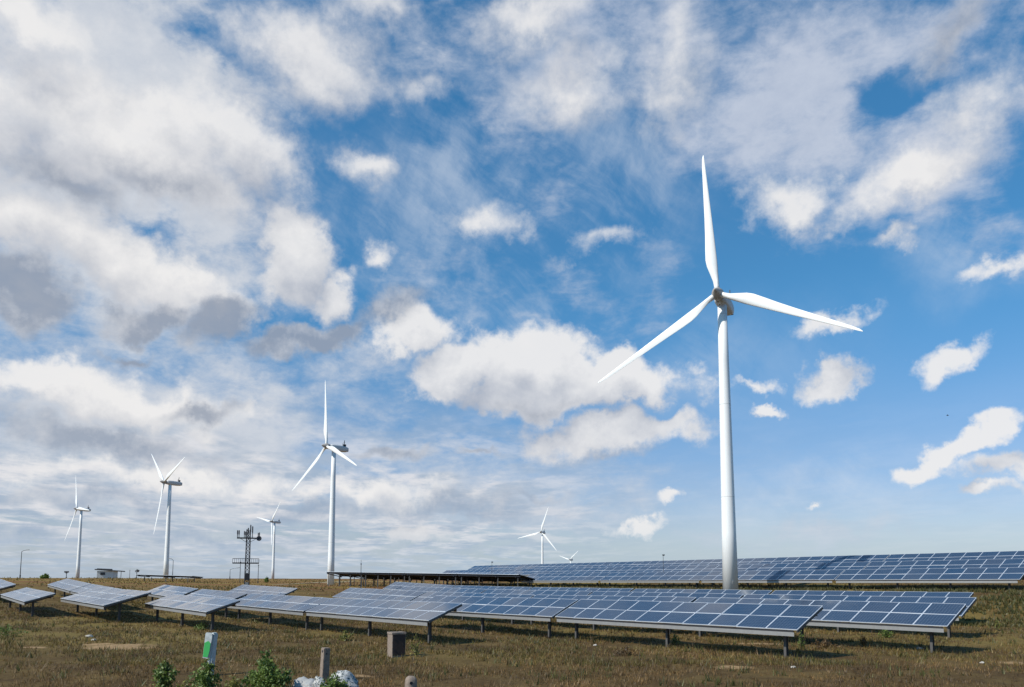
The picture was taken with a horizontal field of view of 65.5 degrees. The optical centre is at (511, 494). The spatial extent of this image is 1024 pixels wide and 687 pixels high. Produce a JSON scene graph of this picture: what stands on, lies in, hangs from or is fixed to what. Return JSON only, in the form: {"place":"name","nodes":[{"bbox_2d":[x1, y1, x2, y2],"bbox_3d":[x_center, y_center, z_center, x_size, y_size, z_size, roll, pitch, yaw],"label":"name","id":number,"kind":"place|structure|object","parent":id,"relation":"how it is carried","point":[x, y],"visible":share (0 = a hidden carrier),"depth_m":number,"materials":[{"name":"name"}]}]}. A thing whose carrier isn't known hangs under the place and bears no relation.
{"place":"outdoors","nodes":[
{"label":"outdoors","id":0,"kind":"place"},
{"bbox_2d":[272,581,355,584],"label":"dirt track","id":1,"kind":"structure","parent":0,"point":[314,582],"depth_m":199.12,"materials":[{"name":"brown soil"}]},
{"bbox_2d":[0,577,1023,686],"bbox_3d":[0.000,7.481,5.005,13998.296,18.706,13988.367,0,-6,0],"label":"ground","id":2,"kind":"structure","parent":0,"point":[459,660],"depth_m":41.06,"materials":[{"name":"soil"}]},
{"bbox_2d":[0,579,15,590],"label":"solar table","id":3,"kind":"object","parent":2,"relation":"on","point":[4,584],"visible":1,"depth_m":93.35,"materials":[{"name":"glass"}]},
{"bbox_2d":[0,624,29,637],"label":"weed","id":4,"kind":"object","parent":2,"relation":"on","point":[7,629],"visible":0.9,"depth_m":50.81,"materials":[{"name":"green plant"}]},
{"bbox_2d":[0,587,54,615],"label":"solar table","id":5,"kind":"object","parent":2,"relation":"on","point":[22,596],"visible":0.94,"depth_m":74.87,"materials":[{"name":"glass"}]},
{"bbox_2d":[39,573,49,578],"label":"shrub","id":6,"kind":"object","parent":2,"relation":"on","point":[44,576],"visible":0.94,"depth_m":212.26,"materials":[{"name":"green plant"}]},
{"bbox_2d":[47,579,89,596],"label":"solar table","id":7,"kind":"object","parent":2,"relation":"on","point":[66,585],"visible":0.91,"depth_m":101.34,"materials":[{"name":"glass"}]},
{"bbox_2d":[64,489,90,577],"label":"wind turbine","id":8,"kind":"object","parent":2,"relation":"on","point":[81,509],"visible":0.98,"depth_m":336.77,"materials":[{"name":"paint"}]},
{"bbox_2d":[70,584,118,609],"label":"solar table","id":9,"kind":"object","parent":2,"relation":"on","point":[84,588],"visible":0.42,"depth_m":92.17,"materials":[{"name":"glass"}]},
{"bbox_2d":[95,656,112,686],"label":"dry stalk","id":10,"kind":"object","parent":2,"relation":"on","point":[104,670],"visible":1,"depth_m":24.84,"materials":[{"name":"brown plant"}]},
{"bbox_2d":[60,587,150,621],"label":"solar table","id":11,"kind":"object","parent":2,"relation":"on","point":[96,598],"visible":0.98,"depth_m":69.39,"materials":[{"name":"glass"}]},
{"bbox_2d":[95,568,124,577],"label":"hut","id":12,"kind":"object","parent":2,"relation":"on","point":[107,573],"visible":0.8,"depth_m":247.17,"materials":[{"name":"concrete"}]},
{"bbox_2d":[151,659,179,686],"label":"bush","id":13,"kind":"object","parent":2,"relation":"on","point":[162,677],"visible":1,"depth_m":25.22,"materials":[{"name":"green plant"}]},
{"bbox_2d":[151,454,184,577],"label":"wind turbine","id":14,"kind":"object","parent":2,"relation":"on","point":[169,483],"visible":0.98,"depth_m":244.21,"materials":[{"name":"paint"}]},
{"bbox_2d":[160,636,175,659],"bbox_3d":[-12.937,6.080,29.916,0.633,1.462,0.496,2,-6,-14],"label":"dry stalk","id":15,"kind":"object","parent":2,"relation":"on","point":[169,649],"visible":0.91,"depth_m":30.01,"materials":[{"name":"brown plant"}]},
{"bbox_2d":[136,574,202,581],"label":"solar canopy","id":16,"kind":"object","parent":2,"relation":"on","point":[169,576],"visible":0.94,"depth_m":189.03,"materials":[{"name":"metal"}]},
{"bbox_2d":[149,585,197,600],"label":"solar table","id":17,"kind":"object","parent":2,"relation":"on","point":[163,591],"visible":0.8,"depth_m":88.12,"materials":[{"name":"glass"}]},
{"bbox_2d":[176,679,201,686],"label":"bush","id":18,"kind":"object","parent":2,"relation":"on","point":[185,685],"visible":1,"depth_m":24.27,"materials":[{"name":"green plant"}]},
{"bbox_2d":[145,594,239,630],"bbox_3d":[-25.060,9.131,61.578,2.395,2.446,16.488,5,-7,-38],"label":"solar table","id":19,"kind":"object","parent":2,"relation":"on","point":[196,605],"visible":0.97,"depth_m":60.06,"materials":[{"name":"glass"}]},
{"bbox_2d":[194,622,210,630],"bbox_3d":[-22.489,9.509,57.405,1.122,0.678,1.354,0,-6,0],"label":"weed","id":20,"kind":"object","parent":2,"relation":"on","point":[199,626],"visible":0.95,"depth_m":57.47,"materials":[{"name":"green plant"}]},
{"bbox_2d":[187,657,221,686],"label":"bush","id":21,"kind":"object","parent":2,"relation":"on","point":[204,678],"visible":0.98,"depth_m":25.23,"materials":[{"name":"green plant"}]},
{"bbox_2d":[203,632,217,673],"bbox_3d":[-11.338,6.154,29.923,0.311,1.925,0.471,-4,-7,31],"label":"marker post","id":22,"kind":"object","parent":2,"relation":"on","point":[210,646],"visible":0.59,"depth_m":29.88,"materials":[{"name":"white plastic"}]},
{"bbox_2d":[188,589,246,616],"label":"solar table","id":23,"kind":"object","parent":2,"relation":"on","point":[218,594],"visible":0.58,"depth_m":76.53,"materials":[{"name":"glass"}]},
{"bbox_2d":[213,659,227,677],"bbox_3d":[-10.727,6.407,29.501,0.622,0.838,0.542,-1,-6,9],"label":"dry stalk","id":24,"kind":"object","parent":2,"relation":"on","point":[222,666],"visible":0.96,"depth_m":29.46,"materials":[{"name":"brown plant"}]},
{"bbox_2d":[221,675,250,686],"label":"bush","id":25,"kind":"object","parent":2,"relation":"on","point":[234,683],"visible":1,"depth_m":24.54,"materials":[{"name":"green plant"}]},
{"bbox_2d":[232,525,261,584],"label":"lattice mast","id":26,"kind":"object","parent":2,"relation":"on","point":[247,575],"visible":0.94,"depth_m":129.44,"materials":[{"name":"metal"}]},
{"bbox_2d":[229,585,297,609],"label":"solar table","id":27,"kind":"object","parent":2,"relation":"on","point":[251,589],"visible":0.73,"depth_m":89.77,"materials":[{"name":"glass"}]},
{"bbox_2d":[239,650,294,686],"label":"bush","id":28,"kind":"object","parent":2,"relation":"on","point":[275,677],"visible":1,"depth_m":25.44,"materials":[{"name":"green plant"}]},
{"bbox_2d":[257,503,280,578],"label":"wind turbine","id":29,"kind":"object","parent":2,"relation":"on","point":[273,555],"visible":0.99,"depth_m":430.06,"materials":[{"name":"paint"}]},
{"bbox_2d":[227,594,332,629],"bbox_3d":[-19.196,9.457,64.557,2.371,2.519,16.488,5,-7,-38],"label":"solar table","id":30,"kind":"object","parent":2,"relation":"on","point":[285,604],"visible":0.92,"depth_m":63.26,"materials":[{"name":"glass"}]},
{"bbox_2d":[292,676,314,686],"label":"rock","id":31,"kind":"object","parent":2,"relation":"on","point":[303,681],"visible":0.68,"depth_m":25.75,"materials":[{"name":"stone"}]},
{"bbox_2d":[312,676,325,686],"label":"rock","id":32,"kind":"object","parent":2,"relation":"on","point":[317,682],"visible":0.62,"depth_m":25.50,"materials":[{"name":"white stone"}]},
{"bbox_2d":[292,381,356,584],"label":"wind turbine","id":33,"kind":"object","parent":2,"relation":"on","point":[336,449],"visible":0.98,"depth_m":177.68,"materials":[{"name":"paint"}]},
{"bbox_2d":[320,647,329,679],"bbox_3d":[-6.691,6.199,28.440,0.266,1.434,0.266,7,-8,-38],"label":"concrete post","id":34,"kind":"object","parent":2,"relation":"on","point":[325,663],"visible":0.86,"depth_m":28.37,"materials":[{"name":"concrete"}]},
{"bbox_2d":[320,671,350,686],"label":"bush","id":35,"kind":"object","parent":2,"relation":"on","point":[332,681],"visible":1,"depth_m":24.66,"materials":[{"name":"green plant"}]},
{"bbox_2d":[330,670,358,686],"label":"rock","id":36,"kind":"object","parent":2,"relation":"on","point":[348,677],"visible":0.59,"depth_m":25.38,"materials":[{"name":"white stone"}]},
{"bbox_2d":[337,630,353,640],"bbox_3d":[-9.914,8.364,47.346,0.954,0.776,1.205,3,-7,-29],"label":"weed","id":37,"kind":"object","parent":2,"relation":"on","point":[343,637],"visible":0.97,"depth_m":47.21,"materials":[{"name":"green plant"}]},
{"bbox_2d":[327,572,375,586],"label":"solar canopy","id":38,"kind":"object","parent":2,"relation":"on","point":[353,574],"visible":0.83,"depth_m":158.47,"materials":[{"name":"metal"}]},
{"bbox_2d":[333,588,425,600],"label":"solar table","id":39,"kind":"object","parent":2,"relation":"on","point":[376,594],"visible":0.81,"depth_m":84.25,"materials":[{"name":"glass"}]},
{"bbox_2d":[354,577,408,585],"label":"solar canopy","id":40,"kind":"object","parent":2,"relation":"on","point":[384,578],"visible":0.3,"depth_m":159.39,"materials":[{"name":"metal"}]},
{"bbox_2d":[305,598,461,643],"bbox_3d":[-8.818,8.085,51.429,2.370,2.470,16.488,5,-8,-38],"label":"solar table","id":41,"kind":"object","parent":2,"relation":"on","point":[387,611],"visible":0.98,"depth_m":49.95,"materials":[{"name":"glass"}]},
{"bbox_2d":[362,572,419,587],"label":"solar canopy","id":42,"kind":"object","parent":2,"relation":"on","point":[391,575],"visible":0.82,"depth_m":146.36,"materials":[{"name":"metal"}]},
{"bbox_2d":[387,631,405,657],"bbox_3d":[-5.467,7.195,37.686,0.721,1.363,0.682,4,-7,-30],"label":"stone box","id":43,"kind":"object","parent":2,"relation":"on","point":[396,643],"visible":0.84,"depth_m":37.44,"materials":[{"name":"concrete"}]},
{"bbox_2d":[0,577,805,609],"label":"weeds","id":44,"kind":"object","parent":2,"relation":"on","point":[138,602],"visible":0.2,"depth_m":147.75,"materials":[{"name":"plant"}]},
{"bbox_2d":[405,676,416,686],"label":"concrete stump","id":45,"kind":"object","parent":2,"relation":"on","point":[410,681],"visible":1,"depth_m":24.29,"materials":[{"name":"concrete"}]},
{"bbox_2d":[406,635,422,656],"bbox_3d":[-4.452,7.075,37.385,0.851,1.162,0.834,3,-7,-26],"label":"weed","id":46,"kind":"object","parent":2,"relation":"on","point":[416,652],"visible":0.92,"depth_m":37.38,"materials":[{"name":"green plant"}]},
{"bbox_2d":[383,582,454,589],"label":"solar table","id":47,"kind":"object","parent":2,"relation":"on","point":[398,585],"visible":0.45,"depth_m":118.50,"materials":[{"name":"glass"}]},
{"bbox_2d":[398,578,462,584],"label":"solar canopy","id":48,"kind":"object","parent":2,"relation":"on","point":[434,580],"visible":0.27,"depth_m":142.81,"materials":[{"name":"metal"}]},
{"bbox_2d":[406,573,471,585],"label":"solar canopy","id":49,"kind":"object","parent":2,"relation":"on","point":[450,576],"visible":0.88,"depth_m":133.55,"materials":[{"name":"metal"}]},
{"bbox_2d":[404,586,485,592],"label":"solar table","id":50,"kind":"object","parent":2,"relation":"on","point":[437,589],"visible":0.34,"depth_m":93.72,"materials":[{"name":"glass"}]},
{"bbox_2d":[443,569,498,583],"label":"solar table","id":51,"kind":"object","parent":2,"relation":"on","point":[491,571],"visible":0.45,"depth_m":142.89,"materials":[{"name":"glass"}]},
{"bbox_2d":[412,592,533,624],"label":"solar table","id":52,"kind":"object","parent":2,"relation":"on","point":[426,596],"visible":0.41,"depth_m":72.86,"materials":[{"name":"glass"}]},
{"bbox_2d":[477,620,501,629],"bbox_3d":[-1.714,9.657,58.814,1.824,0.724,1.396,4,-8,-35],"label":"weed","id":53,"kind":"object","parent":2,"relation":"on","point":[490,625],"visible":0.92,"depth_m":58.69,"materials":[{"name":"green plant"}]},
{"bbox_2d":[453,578,527,584],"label":"solar canopy","id":54,"kind":"object","parent":2,"relation":"on","point":[487,580],"visible":0.17,"depth_m":129.46,"materials":[{"name":"metal"}]},
{"bbox_2d":[453,585,531,589],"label":"solar table","id":55,"kind":"object","parent":2,"relation":"on","point":[494,587],"visible":0.33,"depth_m":103.06,"materials":[{"name":"glass"}]},
{"bbox_2d":[456,573,533,586],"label":"solar canopy","id":56,"kind":"object","parent":2,"relation":"on","point":[508,577],"visible":0.94,"depth_m":120.82,"materials":[{"name":"metal"}]},
{"bbox_2d":[468,564,527,581],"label":"solar table","id":57,"kind":"object","parent":2,"relation":"on","point":[489,567],"visible":0.65,"depth_m":150.07,"materials":[{"name":"glass"}]},
{"bbox_2d":[426,595,577,637],"bbox_3d":[-1.737,8.556,56.100,2.339,2.617,16.488,5,-8,-38],"label":"solar table","id":58,"kind":"object","parent":2,"relation":"on","point":[545,609],"visible":0.74,"depth_m":53.77,"materials":[{"name":"glass"}]},
{"bbox_2d":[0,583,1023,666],"bbox_3d":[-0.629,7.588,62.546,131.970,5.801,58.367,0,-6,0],"label":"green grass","id":59,"kind":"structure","parent":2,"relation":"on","point":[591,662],"depth_m":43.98,"materials":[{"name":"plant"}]},
{"bbox_2d":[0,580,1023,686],"bbox_3d":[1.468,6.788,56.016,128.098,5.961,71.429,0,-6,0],"label":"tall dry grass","id":60,"kind":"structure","parent":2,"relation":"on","point":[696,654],"depth_m":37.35,"materials":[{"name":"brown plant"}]},
{"bbox_2d":[493,568,562,575],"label":"solar table","id":61,"kind":"object","parent":2,"relation":"on","point":[525,572],"visible":0.65,"depth_m":130.19,"materials":[{"name":"glass"}]},
{"bbox_2d":[483,589,592,595],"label":"solar table","id":62,"kind":"object","parent":2,"relation":"on","point":[529,592],"visible":0.28,"depth_m":80.43,"materials":[{"name":"glass"}]},
{"bbox_2d":[520,509,556,563],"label":"wind turbine","id":63,"kind":"object","parent":2,"relation":"on","point":[542,535],"visible":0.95,"depth_m":450.52,"materials":[{"name":"paint"}]},
{"bbox_2d":[521,563,589,568],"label":"solar table","id":64,"kind":"object","parent":2,"relation":"on","point":[558,565],"visible":0.63,"depth_m":136.70,"materials":[{"name":"glass"}]},
{"bbox_2d":[521,573,609,585],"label":"solar table","id":65,"kind":"object","parent":2,"relation":"on","point":[551,578],"visible":0.91,"depth_m":111.60,"materials":[{"name":"glass"}]},
{"bbox_2d":[530,587,633,591],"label":"solar table","id":66,"kind":"object","parent":2,"relation":"on","point":[585,589],"visible":0.28,"depth_m":89.60,"materials":[{"name":"glass"}]},
{"bbox_2d":[557,566,641,572],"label":"solar table","id":67,"kind":"object","parent":2,"relation":"on","point":[600,570],"visible":0.63,"depth_m":117.56,"materials":[{"name":"glass"}]},
{"bbox_2d":[530,595,696,633],"bbox_3d":[6.321,8.777,58.494,2.337,2.639,16.488,5,-8,-38],"label":"solar table","id":68,"kind":"object","parent":2,"relation":"on","point":[660,598],"visible":0.21,"depth_m":57.68,"materials":[{"name":"glass"}]},
{"bbox_2d":[612,645,638,656],"bbox_3d":[5.471,7.447,38.200,1.464,0.661,1.578,-2,-6,15],"label":"dry brush","id":69,"kind":"object","parent":2,"relation":"on","point":[626,653],"visible":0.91,"depth_m":38.05,"materials":[{"name":"brown plant"}]},
{"bbox_2d":[584,560,668,567],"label":"solar table","id":70,"kind":"object","parent":2,"relation":"on","point":[627,564],"visible":0.62,"depth_m":123.67,"materials":[{"name":"glass"}]},
{"bbox_2d":[600,571,711,587],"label":"solar table","id":71,"kind":"object","parent":2,"relation":"on","point":[683,577],"visible":0.97,"depth_m":98.73,"materials":[{"name":"glass"}]},
{"bbox_2d":[590,591,743,601],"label":"solar table","id":72,"kind":"object","parent":2,"relation":"on","point":[663,594],"visible":0.24,"depth_m":67.18,"materials":[{"name":"glass"}]},
{"bbox_2d":[670,632,681,643],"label":"weed","id":73,"kind":"object","parent":2,"relation":"on","point":[674,639],"visible":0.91,"depth_m":45.68,"materials":[{"name":"green plant"}]},
{"bbox_2d":[635,564,740,580],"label":"solar table","id":74,"kind":"object","parent":2,"relation":"on","point":[689,568],"visible":0.48,"depth_m":105.43,"materials":[{"name":"glass"}]},
{"bbox_2d":[555,599,822,656],"bbox_3d":[8.648,7.105,42.975,2.335,2.576,16.488,5,-8,-38],"label":"solar table","id":75,"kind":"object","parent":2,"relation":"on","point":[784,619],"visible":0.95,"depth_m":41.37,"materials":[{"name":"glass"}]},
{"bbox_2d":[631,589,771,597],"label":"solar table","id":76,"kind":"object","parent":2,"relation":"on","point":[746,592],"visible":0.23,"depth_m":76.30,"materials":[{"name":"glass"}]},
{"bbox_2d":[662,558,765,565],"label":"solar table","id":77,"kind":"object","parent":2,"relation":"on","point":[741,561],"visible":0.57,"depth_m":111.69,"materials":[{"name":"glass"}]},
{"bbox_2d":[598,155,862,589],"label":"wind turbine","id":78,"kind":"object","parent":2,"relation":"on","point":[720,297],"visible":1,"depth_m":82.41,"materials":[{"name":"paint"}]},
{"bbox_2d":[448,584,1023,627],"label":"bank weeds","id":79,"kind":"object","parent":2,"relation":"on","point":[977,608],"visible":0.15,"depth_m":68.31,"materials":[{"name":"plant"}]},
{"bbox_2d":[701,570,844,587],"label":"solar table","id":80,"kind":"object","parent":2,"relation":"on","point":[797,576],"visible":0.84,"depth_m":84.87,"materials":[{"name":"glass"}]},
{"bbox_2d":[796,630,805,648],"bbox_3d":[15.255,7.699,42.057,0.486,1.064,0.452,5,-8,-38],"label":"weed","id":81,"kind":"object","parent":2,"relation":"on","point":[800,640],"visible":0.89,"depth_m":41.97,"materials":[{"name":"green plant"}]},
{"bbox_2d":[738,562,869,570],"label":"solar table","id":82,"kind":"object","parent":2,"relation":"on","point":[807,566],"visible":0.62,"depth_m":91.52,"materials":[{"name":"glass"}]},
{"bbox_2d":[759,554,889,563],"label":"solar table","id":83,"kind":"object","parent":2,"relation":"on","point":[848,558],"visible":0.59,"depth_m":97.53,"materials":[{"name":"glass"}]},
{"bbox_2d":[809,639,839,649],"bbox_3d":[16.348,7.903,41.930,1.570,0.606,1.303,0,-6,0],"label":"dry brush","id":84,"kind":"object","parent":2,"relation":"on","point":[824,643],"visible":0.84,"depth_m":41.74,"materials":[{"name":"brown plant"}]},
{"bbox_2d":[695,597,965,652],"bbox_3d":[16.710,7.356,45.359,2.337,2.652,16.488,5,-8,-38],"label":"solar table","id":85,"kind":"object","parent":2,"relation":"on","point":[906,616],"visible":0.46,"depth_m":41.80,"materials":[{"name":"glass"}]},
{"bbox_2d":[743,594,976,637],"bbox_3d":[22.406,8.201,54.223,2.338,2.606,16.488,5,-8,-38],"label":"solar table","id":86,"kind":"object","parent":2,"relation":"on","point":[969,602],"visible":0.25,"depth_m":52.77,"materials":[{"name":"glass"}]},
{"bbox_2d":[860,634,868,645],"bbox_3d":[19.249,7.990,43.482,0.495,0.679,0.599,0,-6,0],"label":"dry brush","id":87,"kind":"object","parent":2,"relation":"on","point":[864,640],"visible":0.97,"depth_m":43.49,"materials":[{"name":"brown plant"}]},
{"bbox_2d":[771,590,973,596],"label":"solar table","id":88,"kind":"object","parent":2,"relation":"on","point":[889,593],"visible":0.24,"depth_m":63.21,"materials":[{"name":"glass"}]},
{"bbox_2d":[875,629,893,637],"bbox_3d":[22.794,8.447,48.665,0.897,0.731,1.197,1,-6,-9],"label":"weed","id":89,"kind":"object","parent":2,"relation":"on","point":[888,634],"visible":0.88,"depth_m":48.44,"materials":[{"name":"green plant"}]},
{"bbox_2d":[835,567,1023,588],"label":"solar table","id":90,"kind":"object","parent":2,"relation":"on","point":[1008,575],"visible":0.94,"depth_m":72.59,"materials":[{"name":"glass"}]},
{"bbox_2d":[864,558,1023,568],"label":"solar table","id":91,"kind":"object","parent":2,"relation":"on","point":[991,563],"visible":0.7,"depth_m":79.13,"materials":[{"name":"glass"}]},
{"bbox_2d":[884,551,1023,560],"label":"solar table","id":92,"kind":"object","parent":2,"relation":"on","point":[963,556],"visible":0.76,"depth_m":85.67,"materials":[{"name":"glass"}]},
{"bbox_2d":[994,617,999,630],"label":"weed","id":93,"kind":"object","parent":2,"relation":"on","point":[997,626],"visible":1,"depth_m":51.53,"materials":[{"name":"green plant"}]},
{"bbox_2d":[0,0,1023,578],"label":"sky","id":94,"kind":"structure","parent":0,"point":[457,219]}
]}

